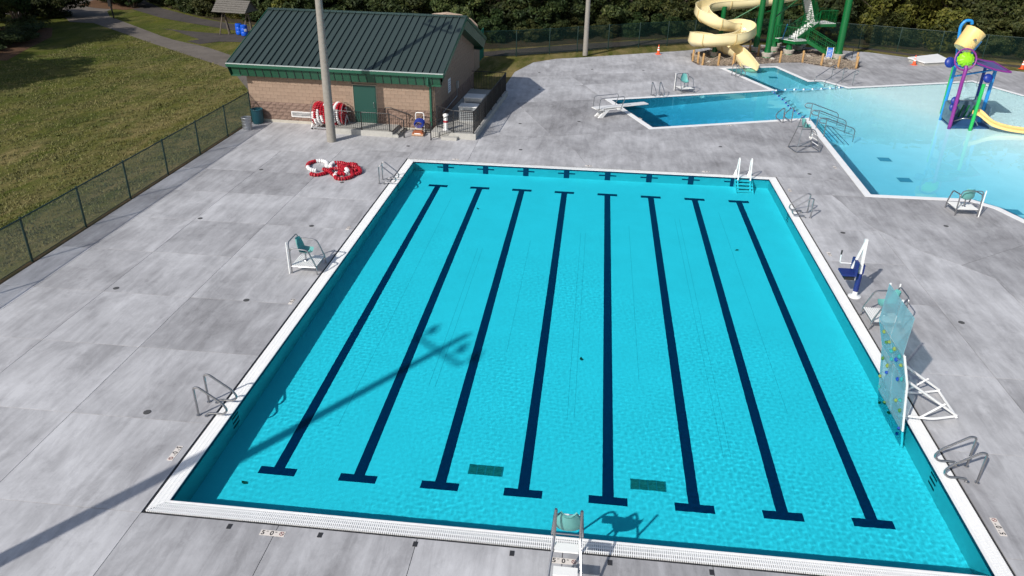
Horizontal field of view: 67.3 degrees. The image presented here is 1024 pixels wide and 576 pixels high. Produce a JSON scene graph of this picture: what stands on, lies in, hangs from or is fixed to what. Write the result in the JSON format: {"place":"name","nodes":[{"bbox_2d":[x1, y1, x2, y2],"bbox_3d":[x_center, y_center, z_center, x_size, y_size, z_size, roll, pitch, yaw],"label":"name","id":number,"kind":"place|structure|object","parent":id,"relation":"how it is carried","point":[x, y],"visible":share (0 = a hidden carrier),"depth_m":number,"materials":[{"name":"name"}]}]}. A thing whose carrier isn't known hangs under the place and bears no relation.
{"place":"outdoors","nodes":[
{"label":"outdoors","id":0,"kind":"place"},
{"bbox_2d":[83,0,138,9],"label":"traffic island","id":1,"kind":"structure","parent":0,"point":[98,4],"depth_m":81.11,"materials":[{"name":"soil"}]},
{"bbox_2d":[0,33,250,271],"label":"grass","id":2,"kind":"structure","parent":0,"point":[93,115],"depth_m":42.58,"materials":[{"name":"green plant"}]},
{"bbox_2d":[9,0,247,88],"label":"access path","id":3,"kind":"structure","parent":0,"point":[98,16],"depth_m":65.54,"materials":[{"name":"concrete"}]},
{"bbox_2d":[133,0,252,32],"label":"service road","id":4,"kind":"structure","parent":0,"point":[144,6],"depth_m":75.26,"materials":[{"name":"grey asphalt"}]},
{"bbox_2d":[0,0,1023,512],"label":"ground","id":5,"kind":"structure","parent":0,"point":[66,34],"depth_m":46.64,"materials":[{"name":"green plant"}]},
{"bbox_2d":[0,26,52,60],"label":"planting bed","id":6,"kind":"object","parent":5,"relation":"on","point":[11,51],"visible":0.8,"depth_m":60.59,"materials":[{"name":"brown soil"}]},
{"bbox_2d":[0,30,24,49],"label":"clipped shrub","id":7,"kind":"object","parent":6,"relation":"on","point":[13,37],"visible":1,"depth_m":59.30,"materials":[{"name":"green plant"}]},
{"bbox_2d":[0,0,31,23],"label":"garden tree","id":8,"kind":"object","parent":6,"relation":"on","point":[16,6],"visible":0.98,"depth_m":65.17,"materials":[{"name":"green plant"}]},
{"bbox_2d":[0,26,40,43],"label":"clipped shrub","id":9,"kind":"object","parent":6,"relation":"on","point":[25,33],"visible":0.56,"depth_m":61.08,"materials":[{"name":"green plant"}]},
{"bbox_2d":[4,22,41,35],"bbox_3d":[-40.233,-21.023,62.946,2.866,1.313,3.764,-22,35,-37],"label":"clipped shrub","id":10,"kind":"object","parent":6,"relation":"on","point":[33,29],"visible":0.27,"depth_m":62.68,"materials":[{"name":"green plant"}]},
{"bbox_2d":[5,18,46,31],"bbox_3d":[-40.812,-21.970,64.764,2.866,1.313,3.764,8,28,13],"label":"clipped shrub","id":11,"kind":"object","parent":6,"relation":"on","point":[32,24],"visible":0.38,"depth_m":64.49,"materials":[{"name":"green plant"}]},
{"bbox_2d":[4,15,50,27],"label":"clipped shrub","id":12,"kind":"object","parent":6,"relation":"on","point":[12,20],"visible":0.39,"depth_m":66.36,"materials":[{"name":"green plant"}]},
{"bbox_2d":[29,0,90,18],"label":"garden bush","id":13,"kind":"object","parent":5,"relation":"on","point":[53,9],"visible":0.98,"depth_m":72.36,"materials":[{"name":"green plant"}]},
{"bbox_2d":[0,121,252,284],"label":"fence edging","id":14,"kind":"object","parent":5,"relation":"on","point":[6,278],"visible":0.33,"depth_m":29.79,"materials":[{"name":"grey concrete"}]},
{"bbox_2d":[0,91,251,279],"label":"chain link fence","id":15,"kind":"object","parent":14,"relation":"on","point":[123,168],"visible":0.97,"depth_m":30.34,"materials":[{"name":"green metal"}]},
{"bbox_2d":[168,29,245,43],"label":"shelter pad","id":16,"kind":"object","parent":5,"relation":"on","point":[202,37],"visible":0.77,"depth_m":65.33,"materials":[{"name":"concrete"}]},
{"bbox_2d":[211,0,258,34],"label":"timber shelter","id":17,"kind":"object","parent":16,"relation":"on","point":[235,6],"visible":0.94,"depth_m":65.04,"materials":[{"name":"grey wood"}]},
{"bbox_2d":[433,12,478,71],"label":"ribbed shed","id":18,"kind":"structure","parent":5,"relation":"on","point":[476,59],"depth_m":54.27,"materials":[{"name":"beige metal"}]},
{"bbox_2d":[0,45,1023,575],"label":"pool deck","id":19,"kind":"structure","parent":5,"relation":"on","point":[94,365],"depth_m":23.70,"materials":[{"name":"grey concrete"}]},
{"bbox_2d":[192,386,227,416],"bbox_3d":[-7.197,2.724,18.330,0.817,0.852,0.110,4,27,5],"label":"grab rail","id":20,"kind":"object","parent":19,"relation":"on","point":[212,397],"visible":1,"depth_m":18.31,"materials":[{"name":"silver metal"}]},
{"bbox_2d":[203,374,236,403],"bbox_3d":[-7.137,2.475,18.816,0.817,0.852,0.110,4,27,5],"label":"grab rail","id":21,"kind":"object","parent":19,"relation":"on","point":[221,383],"visible":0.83,"depth_m":18.79,"materials":[{"name":"silver metal"}]},
{"bbox_2d":[241,116,251,130],"bbox_3d":[-13.907,-8.642,40.346,0.538,0.660,0.538,4,27,5],"label":"steel trash can","id":22,"kind":"object","parent":19,"relation":"on","point":[246,123],"visible":1,"depth_m":40.20,"materials":[{"name":"metal"}]},
{"bbox_2d":[250,107,263,123],"bbox_3d":[-13.709,-9.270,41.436,0.650,0.785,0.650,4,27,5],"label":"plastic barrel","id":23,"kind":"object","parent":19,"relation":"on","point":[257,115],"visible":1,"depth_m":41.26,"materials":[{"name":"teal"}]},
{"bbox_2d":[259,529,285,536],"bbox_3d":[-4.729,4.840,15.195,0.502,0.016,0.136,4,27,5],"label":"depth marker","id":24,"kind":"object","parent":19,"relation":"on","point":[273,533],"visible":1,"depth_m":15.19,"materials":[{"name":"beige"}]},
{"bbox_2d":[285,234,326,274],"bbox_3d":[-6.831,-1.158,25.565,0.980,1.122,0.960,4,27,5],"label":"guard chair","id":25,"kind":"object","parent":19,"relation":"on","point":[303,248],"visible":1,"depth_m":25.54,"materials":[{"name":"silver metal"}]},
{"bbox_2d":[315,0,335,142],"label":"light pole","id":26,"kind":"object","parent":19,"relation":"on","point":[328,106],"visible":1,"depth_m":37.20,"materials":[{"name":"metal"}]},
{"bbox_2d":[310,101,349,128],"bbox_3d":[-9.611,-9.155,40.653,1.900,1.426,1.295,5,27,7],"label":"lane rope reel","id":27,"kind":"object","parent":19,"relation":"on","point":[317,114],"visible":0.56,"depth_m":40.26,"materials":[{"name":"white paint"}]},
{"bbox_2d":[306,159,361,180],"bbox_3d":[-8.157,-5.434,34.701,2.978,0.357,2.118,11,29,18],"label":"lane rope pile","id":28,"kind":"object","parent":19,"relation":"on","point":[344,168],"visible":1,"depth_m":34.45,"materials":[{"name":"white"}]},
{"bbox_2d":[225,7,486,131],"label":"pump building","id":29,"kind":"structure","parent":19,"relation":"on","point":[411,64],"depth_m":40.85,"materials":[{"name":"beige"}]},
{"bbox_2d":[353,85,377,122],"bbox_3d":[-7.720,-9.705,40.587,1.232,1.961,0.050,5,28,8],"label":"door","id":30,"kind":"structure","parent":29,"relation":"in","point":[364,96],"depth_m":40.53,"materials":[{"name":"teal metal"}]},
{"bbox_2d":[333,107,410,137],"bbox_3d":[-7.380,-8.741,40.160,4.057,1.220,1.442,5,28,8],"label":"entry stoop","id":31,"kind":"object","parent":19,"relation":"on","point":[393,130],"visible":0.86,"depth_m":39.80,"materials":[{"name":"concrete"}]},
{"bbox_2d":[430,71,507,140],"bbox_3d":[-2.263,-10.444,43.410,2.360,1.440,10.475,5,28,8],"label":"service pad","id":32,"kind":"object","parent":19,"relation":"on","point":[486,109],"visible":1,"depth_m":40.86,"materials":[{"name":"concrete"}]},
{"bbox_2d":[458,103,478,121],"bbox_3d":[-2.321,-9.517,41.662,1.010,0.790,0.860,5,28,8],"label":"equipment cabinet","id":33,"kind":"object","parent":32,"relation":"on","point":[467,106],"visible":0.43,"depth_m":41.33,"materials":[{"name":"metal"}]},
{"bbox_2d":[464,93,485,103],"bbox_3d":[-2.062,-10.186,42.752,1.060,0.990,0.960,5,28,8],"label":"equipment cabinet","id":34,"kind":"object","parent":32,"relation":"on","point":[473,98],"visible":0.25,"depth_m":42.25,"materials":[{"name":"metal"}]},
{"bbox_2d":[552,557,576,564],"bbox_3d":[0.996,5.209,14.684,0.502,0.016,0.136,4,27,5],"label":"depth marker","id":35,"kind":"object","parent":19,"relation":"on","point":[564,561],"visible":0.99,"depth_m":14.68,"materials":[{"name":"beige"}]},
{"bbox_2d":[547,508,583,575],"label":"tall guard chair","id":36,"kind":"object","parent":19,"relation":"on","point":[567,522],"visible":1,"depth_m":13.90,"materials":[{"name":"silver metal"}]},
{"bbox_2d":[143,159,1014,575],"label":"lap pool","id":37,"kind":"structure","parent":19,"relation":"in","point":[163,503],"depth_m":15.69,"materials":[{"name":"paint"}]},
{"bbox_2d":[171,162,993,575],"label":"lap pool water","id":38,"kind":"structure","parent":37,"relation":"in","point":[655,360],"depth_m":19.84,"materials":[{"name":"blue liquid"}]},
{"bbox_2d":[592,94,647,117],"bbox_3d":[6.228,-10.532,44.211,3.500,1.141,0.722,-11,30,-22],"label":"diving board","id":39,"kind":"object","parent":19,"relation":"on","point":[601,109],"visible":1,"depth_m":43.91,"materials":[{"name":"white paint"}]},
{"bbox_2d":[674,73,693,92],"bbox_3d":[11.149,-13.231,49.652,0.960,1.122,0.980,-6,28,-14],"label":"guard chair","id":40,"kind":"object","parent":19,"relation":"on","point":[684,79],"visible":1,"depth_m":49.72,"materials":[{"name":"silver metal"}]},
{"bbox_2d":[733,158,752,180],"bbox_3d":[10.445,-4.853,34.589,0.820,1.850,1.385,4,27,5],"label":"drop in steps","id":41,"kind":"object","parent":19,"relation":"on","point":[736,174],"visible":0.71,"depth_m":34.81,"materials":[{"name":"white paint"}]},
{"bbox_2d":[691,46,859,69],"bbox_3d":[20.542,-18.488,61.462,12.850,0.001,9.750,4,27,5],"label":"gravel bed","id":42,"kind":"object","parent":19,"relation":"on","point":[797,53],"visible":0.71,"depth_m":60.62,"materials":[{"name":"gravel"}]},
{"bbox_2d":[692,50,735,65],"bbox_3d":[15.104,-17.254,57.967,3.217,0.935,1.341,11,29,19],"label":"rope net barrier","id":43,"kind":"object","parent":42,"relation":"on","point":[719,56],"visible":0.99,"depth_m":57.86,"materials":[{"name":"brown wood"}]},
{"bbox_2d":[751,0,765,51],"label":"support column","id":44,"kind":"structure","parent":42,"relation":"on","point":[754,47],"depth_m":62.27,"materials":[{"name":"green"}]},
{"bbox_2d":[761,0,778,57],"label":"support column","id":45,"kind":"structure","parent":42,"relation":"on","point":[767,53],"depth_m":60.02,"materials":[{"name":"green"}]},
{"bbox_2d":[688,0,795,70],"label":"water slide","id":46,"kind":"object","parent":45,"relation":"on","point":[743,30],"visible":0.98,"depth_m":59.73,"materials":[{"name":"beige plastic"}]},
{"bbox_2d":[771,0,784,51],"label":"support column","id":47,"kind":"structure","parent":42,"relation":"on","point":[774,47],"depth_m":62.45,"materials":[{"name":"green"}]},
{"bbox_2d":[774,0,838,54],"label":"stair tower","id":48,"kind":"structure","parent":42,"relation":"on","point":[810,15],"depth_m":62.61,"materials":[{"name":"green metal"}]},
{"bbox_2d":[779,50,859,68],"bbox_3d":[23.520,-17.399,58.548,6.043,0.935,2.056,4,27,5],"label":"rope net barrier","id":49,"kind":"object","parent":42,"relation":"on","point":[838,64],"visible":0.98,"depth_m":58.63,"materials":[{"name":"brown wood"}]},
{"bbox_2d":[832,0,852,59],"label":"support column","id":50,"kind":"structure","parent":42,"relation":"on","point":[843,30],"depth_m":59.95,"materials":[{"name":"green"}]},
{"bbox_2d":[788,117,819,151],"bbox_3d":[14.752,-7.724,38.495,1.286,1.619,1.046,-2,27,-6],"label":"tall guard chair","id":51,"kind":"object","parent":19,"relation":"on","point":[806,125],"visible":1,"depth_m":38.44,"materials":[{"name":"silver metal"}]},
{"bbox_2d":[605,66,1023,222],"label":"leisure pool","id":52,"kind":"structure","parent":19,"relation":"in","point":[849,172],"depth_m":43.07,"materials":[{"name":"paint"}]},
{"bbox_2d":[612,67,1023,218],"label":"leisure pool water","id":53,"kind":"structure","parent":52,"relation":"in","point":[906,141],"depth_m":43.05,"materials":[{"name":"blue liquid"}]},
{"bbox_2d":[939,19,1023,133],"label":"bucket play structure","id":54,"kind":"object","parent":52,"relation":"on","point":[956,111],"visible":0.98,"depth_m":42.82,"materials":[{"name":"blue"}]},
{"bbox_2d":[838,239,867,298],"bbox_3d":[10.763,-0.628,24.199,0.842,2.003,0.525,4,27,5],"label":"pool lift","id":55,"kind":"object","parent":19,"relation":"on","point":[856,269],"visible":1,"depth_m":24.18,"materials":[{"name":"white paint"}]},
{"bbox_2d":[860,284,909,331],"bbox_3d":[11.097,0.555,22.879,0.980,1.122,0.960,4,27,5],"label":"guard chair","id":56,"kind":"object","parent":19,"relation":"on","point":[891,303],"visible":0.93,"depth_m":22.85,"materials":[{"name":"silver metal"}]},
{"bbox_2d":[878,283,957,431],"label":"poolside climbing wall","id":57,"kind":"structure","parent":19,"relation":"on","point":[893,359],"depth_m":18.72,"materials":[{"name":"teal"}]},
{"bbox_2d":[908,54,946,65],"bbox_3d":[32.913,-17.913,60.439,3.802,0.320,2.703,-7,28,-16],"label":"raised hatch","id":58,"kind":"object","parent":19,"relation":"on","point":[931,60],"visible":0.86,"depth_m":59.73,"materials":[{"name":"plastic"}]},
{"bbox_2d":[934,436,977,467],"bbox_3d":[9.902,3.628,17.186,0.817,0.852,0.110,4,27,5],"label":"grab rail","id":59,"kind":"object","parent":19,"relation":"on","point":[966,465],"visible":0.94,"depth_m":17.16,"materials":[{"name":"silver metal"}]},
{"bbox_2d":[944,189,986,216],"bbox_3d":[18.376,-3.587,31.183,0.960,1.122,0.980,2,27,2],"label":"guard chair","id":60,"kind":"object","parent":19,"relation":"on","point":[969,194],"visible":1,"depth_m":30.97,"materials":[{"name":"silver metal"}]},
{"bbox_2d":[943,452,988,483],"bbox_3d":[9.843,3.877,16.699,0.817,0.852,0.110,4,27,5],"label":"grab rail","id":61,"kind":"object","parent":19,"relation":"on","point":[964,460],"visible":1,"depth_m":16.70,"materials":[{"name":"silver metal"}]},
{"bbox_2d":[990,518,1006,535],"bbox_3d":[9.910,4.862,15.676,0.136,0.016,0.502,4,27,5],"label":"depth marker","id":62,"kind":"object","parent":19,"relation":"on","point":[998,527],"visible":1,"depth_m":15.65,"materials":[{"name":"beige"}]},
{"bbox_2d":[583,0,590,55],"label":"light pole","id":63,"kind":"object","parent":5,"relation":"on","point":[586,32],"visible":1,"depth_m":59.48,"materials":[{"name":"metal"}]},
{"bbox_2d":[483,19,863,57],"bbox_3d":[13.233,-20.884,63.714,32.536,2.020,4.103,-5,28,-11],"label":"chain link fence","id":64,"kind":"object","parent":5,"relation":"on","point":[608,37],"visible":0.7,"depth_m":62.85,"materials":[{"name":"black metal"}]},
{"bbox_2d":[859,25,1023,62],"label":"chain link fence","id":65,"kind":"object","parent":5,"relation":"on","point":[950,48],"visible":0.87,"depth_m":62.85,"materials":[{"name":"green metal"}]},
{"bbox_2d":[147,0,1023,60],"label":"woodland floor","id":66,"kind":"structure","parent":0,"point":[231,20],"depth_m":67.50,"materials":[{"name":"brown soil"}]},
{"bbox_2d":[175,0,194,13],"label":"woodland tree","id":67,"kind":"object","parent":66,"relation":"on","point":[182,4],"visible":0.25,"depth_m":76.90,"materials":[{"name":"green plant"}]},
{"bbox_2d":[191,0,221,17],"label":"woodland shrub","id":68,"kind":"object","parent":66,"relation":"on","point":[200,6],"visible":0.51,"depth_m":74.90,"materials":[{"name":"green plant"}]},
{"bbox_2d":[240,0,274,21],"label":"woodland tree","id":69,"kind":"object","parent":66,"relation":"on","point":[256,18],"visible":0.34,"depth_m":72.40,"materials":[{"name":"green plant"}]},
{"bbox_2d":[281,0,336,8],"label":"woodland tree","id":70,"kind":"object","parent":66,"relation":"on","point":[296,5],"visible":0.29,"depth_m":70.02,"materials":[{"name":"green plant"}]},
{"bbox_2d":[304,0,371,10],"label":"woodland tree","id":71,"kind":"object","parent":66,"relation":"on","point":[337,7],"visible":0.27,"depth_m":68.68,"materials":[{"name":"green plant"}]},
{"bbox_2d":[338,0,381,11],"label":"woodland tree","id":72,"kind":"object","parent":66,"relation":"on","point":[357,5],"visible":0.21,"depth_m":68.17,"materials":[{"name":"green plant"}]},
{"bbox_2d":[367,0,423,13],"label":"woodland tree","id":73,"kind":"object","parent":66,"relation":"on","point":[394,6],"visible":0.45,"depth_m":66.12,"materials":[{"name":"green plant"}]},
{"bbox_2d":[401,0,432,13],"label":"woodland tree","id":74,"kind":"object","parent":66,"relation":"on","point":[415,5],"visible":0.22,"depth_m":65.01,"materials":[{"name":"green plant"}]},
{"bbox_2d":[422,0,485,23],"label":"woodland tree","id":75,"kind":"object","parent":66,"relation":"on","point":[454,6],"visible":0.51,"depth_m":64.41,"materials":[{"name":"green plant"}]},
{"bbox_2d":[476,8,507,43],"bbox_3d":[-1.974,-22.248,65.350,3.276,3.107,4.068,-1,27,-3],"label":"woodland shrub","id":76,"kind":"object","parent":66,"relation":"on","point":[487,23],"visible":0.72,"depth_m":64.47,"materials":[{"name":"green plant"}]},
{"bbox_2d":[474,0,547,36],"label":"woodland tree","id":77,"kind":"object","parent":66,"relation":"on","point":[503,5],"visible":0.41,"depth_m":65.71,"materials":[{"name":"green plant"}]},
{"bbox_2d":[514,19,542,41],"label":"woodland shrub","id":78,"kind":"object","parent":66,"relation":"on","point":[533,25],"visible":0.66,"depth_m":65.27,"materials":[{"name":"green plant"}]},
{"bbox_2d":[504,0,568,38],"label":"woodland tree","id":79,"kind":"object","parent":66,"relation":"on","point":[554,6],"visible":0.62,"depth_m":65.70,"materials":[{"name":"green plant"}]},
{"bbox_2d":[512,0,572,27],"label":"woodland tree","id":80,"kind":"object","parent":66,"relation":"on","point":[553,14],"visible":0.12,"depth_m":68.01,"materials":[{"name":"green plant"}]},
{"bbox_2d":[533,10,570,39],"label":"woodland shrub","id":81,"kind":"object","parent":66,"relation":"on","point":[558,24],"visible":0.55,"depth_m":66.17,"materials":[{"name":"green plant"}]},
{"bbox_2d":[560,17,584,38],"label":"woodland shrub","id":82,"kind":"object","parent":66,"relation":"on","point":[572,20],"visible":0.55,"depth_m":67.21,"materials":[{"name":"green plant"}]},
{"bbox_2d":[558,0,606,35],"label":"woodland tree","id":83,"kind":"object","parent":66,"relation":"on","point":[576,9],"visible":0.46,"depth_m":68.12,"materials":[{"name":"green plant"}]},
{"bbox_2d":[590,14,619,38],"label":"woodland shrub","id":84,"kind":"object","parent":66,"relation":"on","point":[602,19],"visible":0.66,"depth_m":67.90,"materials":[{"name":"green plant"}]},
{"bbox_2d":[579,0,632,33],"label":"woodland tree","id":85,"kind":"object","parent":66,"relation":"on","point":[620,12],"visible":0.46,"depth_m":68.11,"materials":[{"name":"green plant"}]},
{"bbox_2d":[600,0,659,32],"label":"woodland tree","id":86,"kind":"object","parent":66,"relation":"on","point":[642,7],"visible":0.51,"depth_m":69.27,"materials":[{"name":"green plant"}]},
{"bbox_2d":[617,12,645,37],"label":"woodland shrub","id":87,"kind":"object","parent":66,"relation":"on","point":[635,20],"visible":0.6,"depth_m":68.53,"materials":[{"name":"green plant"}]},
{"bbox_2d":[651,12,684,35],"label":"woodland shrub","id":88,"kind":"object","parent":66,"relation":"on","point":[659,17],"visible":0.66,"depth_m":69.04,"materials":[{"name":"green plant"}]},
{"bbox_2d":[646,0,693,32],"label":"woodland tree","id":89,"kind":"object","parent":66,"relation":"on","point":[672,9],"visible":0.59,"depth_m":69.75,"materials":[{"name":"green plant"}]},
{"bbox_2d":[680,13,706,34],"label":"woodland shrub","id":90,"kind":"object","parent":66,"relation":"on","point":[692,16],"visible":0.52,"depth_m":70.02,"materials":[{"name":"green plant"}]},
{"bbox_2d":[724,10,745,32],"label":"woodland shrub","id":91,"kind":"object","parent":66,"relation":"on","point":[731,14],"visible":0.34,"depth_m":70.64,"materials":[{"name":"green plant"}]},
{"bbox_2d":[741,7,770,34],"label":"woodland shrub","id":92,"kind":"object","parent":66,"relation":"on","point":[754,16],"visible":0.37,"depth_m":70.87,"materials":[{"name":"green plant"}]},
{"bbox_2d":[781,8,802,36],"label":"woodland shrub","id":93,"kind":"object","parent":66,"relation":"on","point":[789,14],"visible":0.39,"depth_m":69.82,"materials":[{"name":"green plant"}]},
{"bbox_2d":[799,10,836,38],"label":"woodland shrub","id":94,"kind":"object","parent":66,"relation":"on","point":[820,30],"visible":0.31,"depth_m":69.70,"materials":[{"name":"green plant"}]},
{"bbox_2d":[815,0,869,36],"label":"woodland tree","id":95,"kind":"object","parent":66,"relation":"on","point":[839,5],"visible":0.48,"depth_m":68.45,"materials":[{"name":"green plant"}]},
{"bbox_2d":[853,0,918,43],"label":"woodland tree","id":96,"kind":"object","parent":66,"relation":"on","point":[883,6],"visible":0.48,"depth_m":67.13,"materials":[{"name":"green plant"}]},
{"bbox_2d":[865,11,907,45],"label":"woodland shrub","id":97,"kind":"object","parent":66,"relation":"on","point":[892,17],"visible":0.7,"depth_m":66.76,"materials":[{"name":"green plant"}]},
{"bbox_2d":[892,27,922,46],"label":"woodland shrub","id":98,"kind":"object","parent":66,"relation":"on","point":[905,35],"visible":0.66,"depth_m":66.14,"materials":[{"name":"green plant"}]},
{"bbox_2d":[928,19,968,51],"bbox_3d":[37.082,-21.127,65.143,3.216,3.394,3.649,-23,36,-38],"label":"woodland shrub","id":99,"kind":"object","parent":66,"relation":"on","point":[952,29],"visible":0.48,"depth_m":64.14,"materials":[{"name":"green plant"}]},
{"bbox_2d":[901,0,996,28],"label":"woodland tree","id":100,"kind":"object","parent":66,"relation":"on","point":[966,4],"visible":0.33,"depth_m":65.09,"materials":[{"name":"green plant"}]},
{"bbox_2d":[916,0,992,50],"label":"woodland tree","id":101,"kind":"object","parent":66,"relation":"on","point":[935,18],"visible":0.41,"depth_m":65.43,"materials":[{"name":"green leaf"},{"name":"bark"}]},
{"bbox_2d":[941,0,1008,52],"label":"woodland tree","id":102,"kind":"object","parent":66,"relation":"on","point":[984,21],"visible":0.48,"depth_m":63.34,"materials":[{"name":"green plant"}]},
{"bbox_2d":[979,30,1016,55],"bbox_3d":[40.097,-20.147,63.653,2.963,2.273,2.696,17,31,28],"label":"woodland shrub","id":103,"kind":"object","parent":66,"relation":"on","point":[997,44],"visible":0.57,"depth_m":63.26,"materials":[{"name":"green plant"}]},
{"bbox_2d":[985,0,1022,9],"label":"woodland tree","id":104,"kind":"object","parent":66,"relation":"on","point":[999,3],"visible":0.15,"depth_m":63.98,"materials":[{"name":"green plant"}]},
{"bbox_2d":[993,7,1023,56],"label":"woodland tree","id":105,"kind":"object","parent":66,"relation":"on","point":[1015,24],"visible":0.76,"depth_m":62.83,"materials":[{"name":"green plant"}]},
{"bbox_2d":[993,0,1023,49],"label":"woodland tree","id":106,"kind":"object","parent":66,"relation":"on","point":[1007,10],"visible":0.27,"depth_m":63.97,"materials":[{"name":"green plant"}]},
{"bbox_2d":[484,38,1020,67],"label":"perimeter path","id":107,"kind":"structure","parent":0,"point":[762,39],"depth_m":64.00,"materials":[{"name":"concrete"}]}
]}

